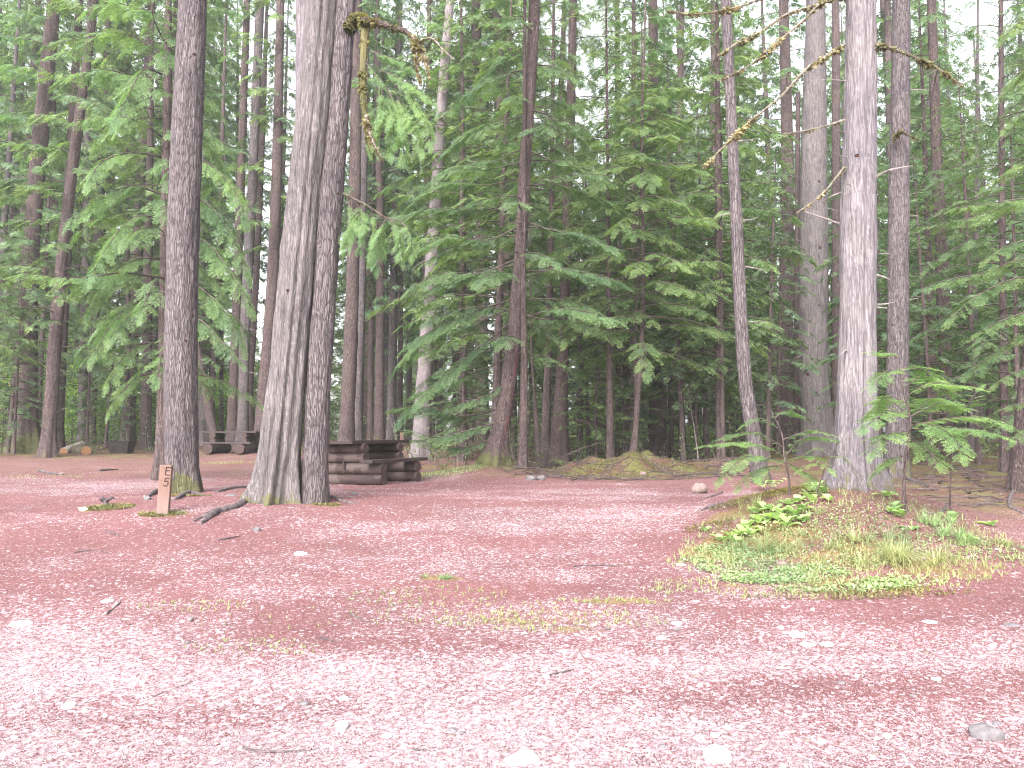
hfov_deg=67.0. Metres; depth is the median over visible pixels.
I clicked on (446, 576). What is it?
grass tuft
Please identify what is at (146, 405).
hemlock tree
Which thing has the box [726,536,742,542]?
broad leaved plant
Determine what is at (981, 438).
hemlock sapling
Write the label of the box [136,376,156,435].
hemlock sapling
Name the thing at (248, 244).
hemlock tree
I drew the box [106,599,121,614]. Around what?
stick
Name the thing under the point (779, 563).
stone
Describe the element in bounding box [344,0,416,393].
hemlock tree
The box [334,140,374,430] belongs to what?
hemlock tree
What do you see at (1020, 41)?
hemlock tree
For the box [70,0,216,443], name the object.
hemlock tree
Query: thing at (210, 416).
leaning snag
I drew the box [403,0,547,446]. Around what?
hemlock tree
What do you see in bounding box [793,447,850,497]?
hemlock sapling
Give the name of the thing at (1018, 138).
hemlock tree
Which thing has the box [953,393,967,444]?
hemlock sapling
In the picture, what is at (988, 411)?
hemlock tree
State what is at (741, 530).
broad leaved plant
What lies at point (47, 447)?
conifer tree
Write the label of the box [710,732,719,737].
pebble
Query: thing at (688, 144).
hemlock tree
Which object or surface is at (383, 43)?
conifer tree
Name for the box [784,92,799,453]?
conifer tree
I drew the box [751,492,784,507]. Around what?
grass tuft
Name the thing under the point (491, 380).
hemlock tree
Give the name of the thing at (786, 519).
broad leaved plant
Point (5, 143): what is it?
hemlock tree
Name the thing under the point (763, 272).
hemlock tree
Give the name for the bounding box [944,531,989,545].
grass tuft
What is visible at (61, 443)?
conifer tree
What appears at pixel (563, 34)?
hemlock tree
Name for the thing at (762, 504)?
broad leaved plant
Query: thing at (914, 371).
hemlock sapling
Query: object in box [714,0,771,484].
hemlock tree
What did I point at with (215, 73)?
hemlock tree
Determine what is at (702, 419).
hemlock sapling
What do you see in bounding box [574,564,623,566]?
stick
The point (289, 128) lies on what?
hemlock tree
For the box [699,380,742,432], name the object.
hemlock sapling
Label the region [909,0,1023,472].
hemlock tree
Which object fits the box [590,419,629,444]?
fallen pole
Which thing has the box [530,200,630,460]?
hemlock tree
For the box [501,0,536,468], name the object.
conifer tree
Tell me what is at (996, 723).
pebble
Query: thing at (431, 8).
hemlock tree
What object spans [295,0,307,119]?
cedar tree
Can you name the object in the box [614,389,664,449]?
hemlock sapling
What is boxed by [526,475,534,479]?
stone
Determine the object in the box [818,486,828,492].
broad leaved plant
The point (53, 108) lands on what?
hemlock tree
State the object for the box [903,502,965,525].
grass tuft
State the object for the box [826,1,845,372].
hemlock tree
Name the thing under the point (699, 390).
hemlock tree
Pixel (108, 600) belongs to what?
stone
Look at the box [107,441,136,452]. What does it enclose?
fire box
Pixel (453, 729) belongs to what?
pebble
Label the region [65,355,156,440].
leafy bush
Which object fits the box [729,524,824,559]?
grass tuft
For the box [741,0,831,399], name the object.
hemlock tree
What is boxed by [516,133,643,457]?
hemlock tree
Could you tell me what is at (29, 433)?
conifer tree
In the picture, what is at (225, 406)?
hemlock sapling
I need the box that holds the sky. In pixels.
[2,0,1023,433]
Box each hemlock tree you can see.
[0,0,43,434]
[0,0,60,439]
[0,0,77,356]
[0,0,93,442]
[0,0,108,314]
[0,6,22,229]
[0,111,97,423]
[0,189,44,403]
[0,224,51,452]
[0,244,68,453]
[2,0,29,177]
[2,1,43,289]
[2,5,31,383]
[3,0,155,442]
[8,26,81,419]
[8,29,72,352]
[23,0,160,442]
[38,23,142,334]
[38,188,125,442]
[48,1,131,441]
[48,66,125,370]
[57,274,134,445]
[60,0,144,424]
[65,238,116,394]
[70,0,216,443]
[70,110,159,440]
[77,257,141,447]
[79,5,157,412]
[95,0,212,449]
[99,307,156,440]
[101,0,248,340]
[101,93,155,431]
[105,20,153,399]
[110,31,162,438]
[125,102,254,372]
[138,1,248,250]
[152,125,261,415]
[153,3,231,292]
[154,140,260,384]
[156,57,234,329]
[201,0,295,449]
[204,4,260,372]
[205,0,282,343]
[205,2,269,411]
[210,80,260,391]
[212,0,295,452]
[243,0,295,336]
[293,0,426,440]
[300,0,453,503]
[304,261,343,410]
[331,157,409,388]
[332,160,403,361]
[332,214,344,367]
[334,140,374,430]
[335,35,416,396]
[336,0,414,439]
[336,0,443,439]
[336,5,422,439]
[341,0,452,439]
[341,0,456,439]
[342,39,406,405]
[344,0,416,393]
[366,0,497,458]
[366,0,553,459]
[370,0,472,445]
[376,0,638,466]
[388,20,474,441]
[390,61,424,439]
[396,1,497,439]
[397,99,450,375]
[400,0,589,427]
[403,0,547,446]
[403,100,467,436]
[404,61,453,435]
[415,4,491,435]
[420,248,503,460]
[429,0,561,445]
[432,245,489,435]
[435,95,495,440]
[441,5,513,379]
[441,247,494,422]
[447,1,512,440]
[447,2,548,386]
[447,74,582,458]
[448,0,548,377]
[467,0,650,467]
[468,213,551,426]
[473,0,618,465]
[488,44,547,421]
[502,42,613,374]
[511,114,558,422]
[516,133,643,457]
[518,0,613,422]
[518,267,584,406]
[519,247,576,412]
[526,0,712,458]
[527,83,580,286]
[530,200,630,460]
[533,0,722,450]
[542,22,768,452]
[553,124,628,456]
[568,198,615,399]
[568,218,623,426]
[570,0,729,457]
[572,102,665,449]
[574,0,664,419]
[574,136,672,452]
[577,157,614,402]
[588,128,613,416]
[589,239,638,456]
[591,66,645,398]
[593,279,648,412]
[601,75,733,425]
[613,141,738,460]
[614,0,819,457]
[614,51,755,459]
[614,222,667,438]
[622,0,675,396]
[622,0,745,436]
[627,27,647,439]
[628,142,733,457]
[640,222,737,458]
[643,203,730,423]
[644,0,749,440]
[644,109,764,458]
[645,0,692,434]
[656,113,775,456]
[673,0,778,444]
[675,158,776,445]
[687,154,777,430]
[689,79,703,343]
[693,82,731,320]
[694,0,780,440]
[694,187,734,438]
[698,165,777,441]
[700,0,779,432]
[702,1,765,438]
[713,152,823,459]
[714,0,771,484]
[723,100,769,400]
[724,0,844,450]
[725,135,839,453]
[728,218,772,410]
[734,0,829,439]
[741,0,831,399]
[748,126,831,423]
[748,142,778,438]
[769,5,843,333]
[802,117,965,456]
[826,0,972,351]
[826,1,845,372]
[826,2,882,295]
[827,24,844,313]
[828,0,972,438]
[828,55,884,340]
[828,84,917,357]
[828,214,886,396]
[828,233,831,392]
[828,235,886,391]
[829,163,938,404]
[839,0,1023,460]
[840,38,886,437]
[876,0,1021,456]
[876,106,987,445]
[876,155,1013,465]
[877,106,923,376]
[879,0,962,439]
[880,0,985,392]
[880,0,989,333]
[880,283,926,399]
[881,163,992,416]
[908,17,1023,448]
[909,0,1020,439]
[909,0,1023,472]
[909,1,1023,456]
[909,25,951,438]
[909,68,1023,463]
[909,135,1022,427]
[910,31,966,249]
[912,174,1011,395]
[912,288,966,411]
[916,83,1023,449]
[916,167,1020,409]
[936,111,1023,441]
[938,11,993,199]
[952,219,1023,446]
[957,24,1019,438]
[958,72,997,430]
[968,34,1023,364]
[979,0,1023,311]
[981,0,1023,245]
[981,0,1023,334]
[981,168,1023,389]
[981,258,1013,439]
[983,0,1023,327]
[983,53,1023,350]
[983,283,1020,411]
[990,106,1023,410]
[992,12,1023,345]
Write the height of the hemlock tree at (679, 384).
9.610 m
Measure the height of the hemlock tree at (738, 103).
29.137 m
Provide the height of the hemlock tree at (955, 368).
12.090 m
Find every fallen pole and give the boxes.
[573,418,644,449]
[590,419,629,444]
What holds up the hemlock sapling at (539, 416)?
on the ground at (584, 545)
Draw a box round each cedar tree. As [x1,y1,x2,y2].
[4,0,263,480]
[239,0,335,505]
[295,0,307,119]
[666,0,964,492]
[794,0,836,456]
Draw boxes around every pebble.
[300,700,308,705]
[339,695,348,700]
[381,734,391,737]
[449,727,457,732]
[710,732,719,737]
[722,725,731,729]
[883,733,891,738]
[992,721,1000,725]
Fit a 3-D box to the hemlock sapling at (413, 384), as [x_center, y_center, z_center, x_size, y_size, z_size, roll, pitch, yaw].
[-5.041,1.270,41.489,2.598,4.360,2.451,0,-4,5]
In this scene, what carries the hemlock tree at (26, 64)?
on the ground at (584, 545)
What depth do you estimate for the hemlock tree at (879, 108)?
40.21 m
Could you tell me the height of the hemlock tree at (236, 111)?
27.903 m
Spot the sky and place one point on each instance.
(970, 17)
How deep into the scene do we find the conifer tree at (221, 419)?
38.03 m
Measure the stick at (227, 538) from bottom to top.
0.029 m
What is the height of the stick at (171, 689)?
0.016 m
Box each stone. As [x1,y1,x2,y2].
[8,620,32,627]
[61,701,75,708]
[101,599,113,602]
[252,527,260,531]
[294,551,307,555]
[335,721,348,731]
[505,750,538,765]
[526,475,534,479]
[536,475,544,479]
[656,635,665,639]
[671,621,681,624]
[691,482,707,493]
[703,744,731,763]
[776,561,787,565]
[788,632,804,637]
[800,642,812,646]
[821,642,833,646]
[922,620,937,623]
[968,722,1004,740]
[1003,623,1019,626]
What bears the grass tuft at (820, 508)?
on the ground at (584, 545)
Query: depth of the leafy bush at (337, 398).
43.86 m
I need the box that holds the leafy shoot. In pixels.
[749,478,786,490]
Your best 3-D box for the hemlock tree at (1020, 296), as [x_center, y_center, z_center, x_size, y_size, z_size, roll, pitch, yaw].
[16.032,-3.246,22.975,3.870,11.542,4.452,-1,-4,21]
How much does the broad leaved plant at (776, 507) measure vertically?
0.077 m
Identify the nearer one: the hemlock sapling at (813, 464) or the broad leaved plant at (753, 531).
the broad leaved plant at (753, 531)
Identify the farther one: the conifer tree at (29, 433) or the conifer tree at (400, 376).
the conifer tree at (400, 376)
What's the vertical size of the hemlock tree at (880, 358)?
9.610 m
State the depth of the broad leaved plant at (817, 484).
9.42 m
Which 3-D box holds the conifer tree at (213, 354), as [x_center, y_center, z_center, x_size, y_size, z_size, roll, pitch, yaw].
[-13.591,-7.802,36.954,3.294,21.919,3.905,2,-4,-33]
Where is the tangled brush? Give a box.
[0,390,1023,506]
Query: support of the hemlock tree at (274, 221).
on the ground at (584, 545)
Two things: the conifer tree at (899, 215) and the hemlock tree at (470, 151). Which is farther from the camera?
the hemlock tree at (470, 151)
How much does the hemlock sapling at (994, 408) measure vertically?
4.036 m
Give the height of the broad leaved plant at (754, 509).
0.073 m
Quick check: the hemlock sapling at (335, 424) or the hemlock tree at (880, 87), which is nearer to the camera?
the hemlock sapling at (335, 424)
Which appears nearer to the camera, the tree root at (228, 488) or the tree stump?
the tree root at (228, 488)
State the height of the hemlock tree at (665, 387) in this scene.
16.742 m
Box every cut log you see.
[60,441,85,452]
[70,446,90,453]
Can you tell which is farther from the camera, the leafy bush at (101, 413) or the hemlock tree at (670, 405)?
the leafy bush at (101, 413)
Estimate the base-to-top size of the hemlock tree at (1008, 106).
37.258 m
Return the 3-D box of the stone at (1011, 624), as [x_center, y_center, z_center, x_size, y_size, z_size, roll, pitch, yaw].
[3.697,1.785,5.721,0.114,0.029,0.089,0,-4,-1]
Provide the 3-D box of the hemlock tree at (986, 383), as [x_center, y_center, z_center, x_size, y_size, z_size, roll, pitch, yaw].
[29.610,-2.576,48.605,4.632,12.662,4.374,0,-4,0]
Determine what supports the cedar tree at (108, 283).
on the ground at (584, 545)
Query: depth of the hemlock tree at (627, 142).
59.13 m
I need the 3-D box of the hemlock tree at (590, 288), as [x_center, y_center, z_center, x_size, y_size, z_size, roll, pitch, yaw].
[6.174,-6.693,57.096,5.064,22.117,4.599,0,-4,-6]
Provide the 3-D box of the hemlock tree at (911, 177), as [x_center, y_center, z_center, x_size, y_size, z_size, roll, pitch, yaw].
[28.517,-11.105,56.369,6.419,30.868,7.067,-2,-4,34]
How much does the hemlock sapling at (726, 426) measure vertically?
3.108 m
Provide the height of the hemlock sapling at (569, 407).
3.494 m
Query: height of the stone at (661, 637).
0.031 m
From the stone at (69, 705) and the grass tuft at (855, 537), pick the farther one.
the grass tuft at (855, 537)
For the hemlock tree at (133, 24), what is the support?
on the ground at (584, 545)
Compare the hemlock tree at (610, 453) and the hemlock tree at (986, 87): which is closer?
the hemlock tree at (610, 453)
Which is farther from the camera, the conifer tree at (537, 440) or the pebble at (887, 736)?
the conifer tree at (537, 440)
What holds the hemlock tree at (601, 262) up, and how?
on the ground at (584, 545)
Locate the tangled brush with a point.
(716, 472)
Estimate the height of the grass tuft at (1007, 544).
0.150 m
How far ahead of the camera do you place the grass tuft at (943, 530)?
7.53 m
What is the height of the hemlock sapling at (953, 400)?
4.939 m
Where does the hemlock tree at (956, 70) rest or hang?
on the ground at (584, 545)
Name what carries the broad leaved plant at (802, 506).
on the ground at (584, 545)
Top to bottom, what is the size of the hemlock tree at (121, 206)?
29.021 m
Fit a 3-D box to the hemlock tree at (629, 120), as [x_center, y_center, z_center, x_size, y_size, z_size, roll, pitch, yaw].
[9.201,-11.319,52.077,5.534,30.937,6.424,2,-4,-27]
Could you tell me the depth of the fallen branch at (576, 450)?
20.12 m
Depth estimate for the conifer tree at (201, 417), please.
37.15 m
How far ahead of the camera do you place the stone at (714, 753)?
3.54 m
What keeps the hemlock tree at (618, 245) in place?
on the ground at (584, 545)
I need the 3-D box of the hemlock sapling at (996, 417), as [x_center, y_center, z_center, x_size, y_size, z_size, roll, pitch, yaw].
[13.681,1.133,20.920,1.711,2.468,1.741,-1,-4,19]
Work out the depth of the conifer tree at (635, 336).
20.43 m
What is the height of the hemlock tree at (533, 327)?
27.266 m
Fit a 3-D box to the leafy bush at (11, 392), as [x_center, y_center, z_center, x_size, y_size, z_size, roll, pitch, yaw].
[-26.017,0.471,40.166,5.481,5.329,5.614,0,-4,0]
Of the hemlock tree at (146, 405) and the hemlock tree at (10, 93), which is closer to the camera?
the hemlock tree at (146, 405)
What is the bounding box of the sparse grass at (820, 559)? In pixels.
[5,449,1023,655]
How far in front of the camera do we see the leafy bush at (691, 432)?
29.39 m
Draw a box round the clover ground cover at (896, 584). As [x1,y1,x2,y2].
[421,448,1023,592]
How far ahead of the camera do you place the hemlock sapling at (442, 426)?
42.93 m
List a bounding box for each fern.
[428,460,456,468]
[553,459,580,465]
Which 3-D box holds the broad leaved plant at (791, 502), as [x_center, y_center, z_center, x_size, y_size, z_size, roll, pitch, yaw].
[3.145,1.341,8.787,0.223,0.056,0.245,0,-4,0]
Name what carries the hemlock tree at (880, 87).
on the ground at (584, 545)
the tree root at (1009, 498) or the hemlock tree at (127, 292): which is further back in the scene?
the hemlock tree at (127, 292)
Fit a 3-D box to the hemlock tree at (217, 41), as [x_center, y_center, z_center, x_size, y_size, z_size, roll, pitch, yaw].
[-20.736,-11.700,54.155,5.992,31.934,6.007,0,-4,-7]
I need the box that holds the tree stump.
[629,412,633,447]
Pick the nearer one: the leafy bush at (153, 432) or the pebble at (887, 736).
the pebble at (887, 736)
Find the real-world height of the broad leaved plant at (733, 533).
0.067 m
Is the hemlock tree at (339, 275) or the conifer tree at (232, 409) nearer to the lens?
the conifer tree at (232, 409)
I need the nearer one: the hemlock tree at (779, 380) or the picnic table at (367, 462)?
the picnic table at (367, 462)
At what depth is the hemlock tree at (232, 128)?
45.75 m
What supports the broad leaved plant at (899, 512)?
on the ground at (584, 545)
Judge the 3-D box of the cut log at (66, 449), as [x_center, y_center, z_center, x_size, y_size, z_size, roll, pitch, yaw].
[-16.850,2.468,29.703,0.298,0.528,1.652,0,-4,-7]
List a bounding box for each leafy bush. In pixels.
[0,334,79,438]
[0,346,71,441]
[42,365,119,441]
[64,376,140,442]
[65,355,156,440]
[96,369,156,441]
[102,357,157,441]
[152,373,227,434]
[207,370,257,438]
[215,360,304,431]
[215,366,258,433]
[302,395,366,440]
[509,414,571,445]
[569,409,605,446]
[590,417,647,447]
[640,397,736,450]
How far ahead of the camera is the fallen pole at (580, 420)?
21.71 m
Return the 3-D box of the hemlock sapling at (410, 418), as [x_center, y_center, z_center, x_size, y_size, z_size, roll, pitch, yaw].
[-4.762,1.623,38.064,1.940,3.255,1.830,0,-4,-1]
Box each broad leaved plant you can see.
[699,526,711,530]
[710,534,729,540]
[721,531,738,536]
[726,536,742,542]
[732,525,752,534]
[736,519,760,527]
[744,525,761,533]
[748,507,764,512]
[749,514,771,523]
[752,501,773,508]
[758,512,773,518]
[765,504,782,510]
[765,511,789,519]
[772,507,788,512]
[773,515,800,525]
[776,500,797,504]
[785,494,806,501]
[785,505,801,514]
[792,502,813,509]
[795,512,811,520]
[799,489,815,494]
[801,485,816,490]
[803,480,824,486]
[806,494,817,501]
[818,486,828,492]
[820,494,833,499]
[871,491,898,495]
[885,506,901,511]
[888,501,905,507]
[893,509,906,515]
[900,524,921,529]
[938,511,960,520]
[977,520,997,524]
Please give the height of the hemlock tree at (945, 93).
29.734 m
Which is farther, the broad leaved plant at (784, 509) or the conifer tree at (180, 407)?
the conifer tree at (180, 407)
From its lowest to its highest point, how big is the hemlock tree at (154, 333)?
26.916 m
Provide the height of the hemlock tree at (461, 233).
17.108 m
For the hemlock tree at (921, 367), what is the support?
on the ground at (584, 545)
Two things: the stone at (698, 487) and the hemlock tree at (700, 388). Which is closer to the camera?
the stone at (698, 487)
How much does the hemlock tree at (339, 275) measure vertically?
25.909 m
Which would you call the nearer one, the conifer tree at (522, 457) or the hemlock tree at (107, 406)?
the conifer tree at (522, 457)
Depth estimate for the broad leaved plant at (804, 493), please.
8.99 m
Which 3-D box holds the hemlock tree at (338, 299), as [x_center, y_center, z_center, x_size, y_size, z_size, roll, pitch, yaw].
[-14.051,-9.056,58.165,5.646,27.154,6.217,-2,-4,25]
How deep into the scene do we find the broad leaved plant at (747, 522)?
8.42 m
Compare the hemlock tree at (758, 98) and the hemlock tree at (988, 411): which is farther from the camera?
the hemlock tree at (758, 98)
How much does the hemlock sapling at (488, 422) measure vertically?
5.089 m
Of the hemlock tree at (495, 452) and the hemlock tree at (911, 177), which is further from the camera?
the hemlock tree at (911, 177)
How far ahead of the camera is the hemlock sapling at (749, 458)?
9.09 m
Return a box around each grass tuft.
[420,571,456,580]
[714,534,748,544]
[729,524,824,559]
[735,497,766,512]
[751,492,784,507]
[790,505,829,514]
[821,533,845,547]
[823,520,929,542]
[843,528,942,569]
[843,551,911,570]
[859,538,974,569]
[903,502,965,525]
[921,519,973,539]
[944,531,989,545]
[949,533,1020,548]
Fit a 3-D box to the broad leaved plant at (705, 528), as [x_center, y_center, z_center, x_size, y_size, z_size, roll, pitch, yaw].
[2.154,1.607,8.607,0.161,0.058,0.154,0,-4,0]
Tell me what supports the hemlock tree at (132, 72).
on the ground at (584, 545)
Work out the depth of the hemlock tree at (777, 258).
36.61 m
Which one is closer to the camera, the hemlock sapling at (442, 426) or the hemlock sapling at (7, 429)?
the hemlock sapling at (7, 429)
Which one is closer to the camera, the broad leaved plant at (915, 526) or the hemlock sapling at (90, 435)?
the broad leaved plant at (915, 526)
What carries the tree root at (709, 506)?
on the ground at (584, 545)
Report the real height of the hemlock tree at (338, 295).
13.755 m
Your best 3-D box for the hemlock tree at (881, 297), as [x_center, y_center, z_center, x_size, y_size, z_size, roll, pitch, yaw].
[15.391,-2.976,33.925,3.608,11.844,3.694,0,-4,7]
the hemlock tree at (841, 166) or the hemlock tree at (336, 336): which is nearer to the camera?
the hemlock tree at (336, 336)
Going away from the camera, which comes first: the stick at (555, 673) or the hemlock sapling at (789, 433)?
the stick at (555, 673)
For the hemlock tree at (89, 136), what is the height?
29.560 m
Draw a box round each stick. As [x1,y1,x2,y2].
[38,469,64,474]
[74,549,109,552]
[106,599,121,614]
[152,677,203,696]
[217,536,239,540]
[242,746,314,752]
[319,636,336,642]
[349,612,370,621]
[412,748,431,750]
[548,669,573,675]
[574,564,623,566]
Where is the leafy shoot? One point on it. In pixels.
(770, 484)
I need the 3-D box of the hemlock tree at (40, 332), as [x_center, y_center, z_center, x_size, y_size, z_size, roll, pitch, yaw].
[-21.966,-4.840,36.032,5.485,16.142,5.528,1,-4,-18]
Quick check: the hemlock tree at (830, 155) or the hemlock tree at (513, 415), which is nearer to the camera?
the hemlock tree at (513, 415)
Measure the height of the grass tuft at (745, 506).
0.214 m
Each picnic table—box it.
[199,431,259,453]
[301,440,427,484]
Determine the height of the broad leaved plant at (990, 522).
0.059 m
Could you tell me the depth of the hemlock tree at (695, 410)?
23.07 m
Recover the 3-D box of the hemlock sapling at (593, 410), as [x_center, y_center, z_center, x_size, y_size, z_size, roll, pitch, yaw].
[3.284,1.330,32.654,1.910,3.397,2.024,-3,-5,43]
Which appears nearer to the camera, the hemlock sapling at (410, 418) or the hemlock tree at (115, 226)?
the hemlock sapling at (410, 418)
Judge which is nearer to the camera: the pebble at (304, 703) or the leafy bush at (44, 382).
the pebble at (304, 703)
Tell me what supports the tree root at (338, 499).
on the ground at (584, 545)
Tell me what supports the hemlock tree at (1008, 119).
on the ground at (584, 545)
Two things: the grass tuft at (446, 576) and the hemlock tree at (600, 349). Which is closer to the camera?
the grass tuft at (446, 576)
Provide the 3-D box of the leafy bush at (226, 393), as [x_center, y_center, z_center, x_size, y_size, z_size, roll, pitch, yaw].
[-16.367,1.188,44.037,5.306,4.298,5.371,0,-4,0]
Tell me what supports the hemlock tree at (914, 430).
on the ground at (584, 545)
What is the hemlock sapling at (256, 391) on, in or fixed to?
on the ground at (584, 545)
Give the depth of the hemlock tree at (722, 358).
21.04 m
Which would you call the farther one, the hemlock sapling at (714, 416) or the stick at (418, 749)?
the hemlock sapling at (714, 416)
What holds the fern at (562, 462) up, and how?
on the ground at (584, 545)
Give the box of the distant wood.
[7,236,1021,437]
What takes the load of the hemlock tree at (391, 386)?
on the ground at (584, 545)
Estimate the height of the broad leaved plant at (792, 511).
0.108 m
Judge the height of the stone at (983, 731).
0.092 m
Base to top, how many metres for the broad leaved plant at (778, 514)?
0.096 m
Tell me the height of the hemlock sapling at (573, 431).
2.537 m
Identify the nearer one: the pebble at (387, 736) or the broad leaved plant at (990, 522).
the pebble at (387, 736)
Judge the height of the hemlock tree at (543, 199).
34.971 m
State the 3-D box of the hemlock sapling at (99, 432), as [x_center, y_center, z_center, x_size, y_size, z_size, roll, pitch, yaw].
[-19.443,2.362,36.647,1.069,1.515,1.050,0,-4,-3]
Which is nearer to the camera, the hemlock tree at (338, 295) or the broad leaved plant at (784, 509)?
the broad leaved plant at (784, 509)
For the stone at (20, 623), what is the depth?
5.70 m
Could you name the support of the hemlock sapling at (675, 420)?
on the ground at (584, 545)
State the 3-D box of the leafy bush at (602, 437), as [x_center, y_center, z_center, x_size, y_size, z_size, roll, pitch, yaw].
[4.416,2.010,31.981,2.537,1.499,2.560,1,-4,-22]
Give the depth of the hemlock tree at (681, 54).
41.03 m
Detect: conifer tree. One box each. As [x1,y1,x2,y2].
[0,0,119,453]
[0,0,158,457]
[53,0,82,450]
[163,0,206,493]
[176,0,234,445]
[204,0,272,444]
[215,0,293,448]
[219,140,226,430]
[249,0,294,430]
[355,0,401,439]
[364,4,404,439]
[370,30,409,434]
[397,246,407,439]
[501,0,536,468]
[515,174,547,467]
[619,0,652,452]
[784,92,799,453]
[828,0,840,417]
[877,0,926,478]
[1005,343,1023,491]
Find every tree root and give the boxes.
[147,488,157,496]
[171,490,203,499]
[192,499,246,524]
[216,485,247,492]
[330,495,358,503]
[700,491,722,500]
[701,502,729,510]
[921,504,962,513]
[1007,489,1023,513]
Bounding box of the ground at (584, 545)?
[0,435,1023,767]
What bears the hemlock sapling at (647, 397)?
on the ground at (584, 545)
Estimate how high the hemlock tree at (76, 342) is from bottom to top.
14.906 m
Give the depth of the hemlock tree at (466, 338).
57.07 m
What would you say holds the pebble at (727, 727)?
on the ground at (584, 545)
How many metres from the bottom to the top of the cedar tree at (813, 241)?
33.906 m
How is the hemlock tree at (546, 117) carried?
on the ground at (584, 545)
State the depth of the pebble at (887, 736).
3.82 m
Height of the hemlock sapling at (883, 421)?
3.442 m
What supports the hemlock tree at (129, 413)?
on the ground at (584, 545)
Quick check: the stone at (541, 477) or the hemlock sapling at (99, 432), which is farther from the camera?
the hemlock sapling at (99, 432)
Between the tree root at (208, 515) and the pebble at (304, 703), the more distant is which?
the tree root at (208, 515)
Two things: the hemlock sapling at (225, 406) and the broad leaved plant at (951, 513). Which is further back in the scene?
the hemlock sapling at (225, 406)
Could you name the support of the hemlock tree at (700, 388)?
on the ground at (584, 545)
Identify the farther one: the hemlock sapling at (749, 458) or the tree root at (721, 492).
the tree root at (721, 492)
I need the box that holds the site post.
[156,465,172,514]
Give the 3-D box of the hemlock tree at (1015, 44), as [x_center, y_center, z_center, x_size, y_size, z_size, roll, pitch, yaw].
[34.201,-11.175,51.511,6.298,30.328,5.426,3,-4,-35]
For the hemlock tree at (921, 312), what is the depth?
58.58 m
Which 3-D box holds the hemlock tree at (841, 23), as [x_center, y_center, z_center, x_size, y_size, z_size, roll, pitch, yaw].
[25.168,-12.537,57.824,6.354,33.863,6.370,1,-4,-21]
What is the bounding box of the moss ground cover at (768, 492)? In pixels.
[83,450,975,599]
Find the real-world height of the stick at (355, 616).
0.024 m
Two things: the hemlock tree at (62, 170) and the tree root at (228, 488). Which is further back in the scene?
the hemlock tree at (62, 170)
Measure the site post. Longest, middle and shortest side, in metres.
0.870 x 0.137 x 0.122 m
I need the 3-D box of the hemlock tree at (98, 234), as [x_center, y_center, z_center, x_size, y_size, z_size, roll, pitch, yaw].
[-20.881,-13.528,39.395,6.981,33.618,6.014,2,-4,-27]
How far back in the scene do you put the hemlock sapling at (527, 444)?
22.65 m
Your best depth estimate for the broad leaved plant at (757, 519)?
8.44 m
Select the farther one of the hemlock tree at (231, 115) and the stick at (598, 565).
the hemlock tree at (231, 115)
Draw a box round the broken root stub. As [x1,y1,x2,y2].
[99,496,114,504]
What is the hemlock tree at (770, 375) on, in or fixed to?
on the ground at (584, 545)
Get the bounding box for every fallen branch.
[553,441,604,462]
[906,476,930,485]
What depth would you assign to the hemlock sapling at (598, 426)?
31.44 m
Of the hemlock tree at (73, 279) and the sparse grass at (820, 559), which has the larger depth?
the hemlock tree at (73, 279)
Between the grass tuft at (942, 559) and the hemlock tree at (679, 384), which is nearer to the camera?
the grass tuft at (942, 559)
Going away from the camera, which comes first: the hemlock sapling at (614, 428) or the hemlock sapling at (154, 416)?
the hemlock sapling at (614, 428)
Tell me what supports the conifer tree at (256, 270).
on the ground at (584, 545)
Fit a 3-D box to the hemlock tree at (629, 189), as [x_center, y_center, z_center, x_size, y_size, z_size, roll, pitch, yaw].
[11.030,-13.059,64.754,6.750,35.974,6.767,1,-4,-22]
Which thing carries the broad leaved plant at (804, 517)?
on the ground at (584, 545)
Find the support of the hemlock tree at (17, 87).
on the ground at (584, 545)
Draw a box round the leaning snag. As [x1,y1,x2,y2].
[198,341,217,441]
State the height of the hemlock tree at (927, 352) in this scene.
7.886 m
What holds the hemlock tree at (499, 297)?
on the ground at (584, 545)
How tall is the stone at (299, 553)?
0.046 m
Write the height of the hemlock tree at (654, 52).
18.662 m
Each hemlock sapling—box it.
[0,370,13,427]
[0,410,20,454]
[69,415,96,444]
[91,418,108,445]
[118,373,156,435]
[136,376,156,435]
[216,383,257,427]
[253,368,258,417]
[303,361,341,426]
[329,401,338,440]
[398,371,438,428]
[398,387,431,434]
[431,344,491,450]
[434,415,450,435]
[447,341,517,449]
[509,373,551,462]
[511,427,542,463]
[512,384,552,446]
[514,429,552,466]
[527,363,603,450]
[555,323,643,458]
[568,401,576,446]
[575,371,628,413]
[575,382,605,450]
[580,319,664,454]
[583,398,615,451]
[599,405,622,446]
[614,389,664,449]
[639,370,688,429]
[664,397,694,444]
[673,381,710,431]
[677,336,758,433]
[690,410,715,440]
[694,407,840,495]
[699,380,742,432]
[709,371,745,453]
[725,396,763,447]
[758,364,800,435]
[775,419,800,447]
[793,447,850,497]
[854,350,1023,512]
[878,339,939,428]
[879,356,927,435]
[882,340,971,460]
[909,374,927,446]
[916,359,992,430]
[926,430,984,510]
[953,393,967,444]
[982,365,1014,437]
[982,378,1011,428]
[982,381,1014,447]
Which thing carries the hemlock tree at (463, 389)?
on the ground at (584, 545)
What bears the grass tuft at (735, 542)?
on the ground at (584, 545)
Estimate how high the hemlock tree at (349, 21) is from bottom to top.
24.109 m
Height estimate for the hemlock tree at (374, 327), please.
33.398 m
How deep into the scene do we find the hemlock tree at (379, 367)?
35.86 m
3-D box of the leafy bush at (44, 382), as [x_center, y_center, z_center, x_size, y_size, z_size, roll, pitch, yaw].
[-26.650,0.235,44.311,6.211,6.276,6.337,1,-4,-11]
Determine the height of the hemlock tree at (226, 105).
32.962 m
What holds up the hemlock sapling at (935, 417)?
on the ground at (584, 545)
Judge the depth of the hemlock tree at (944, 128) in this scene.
57.08 m
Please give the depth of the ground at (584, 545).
5.81 m

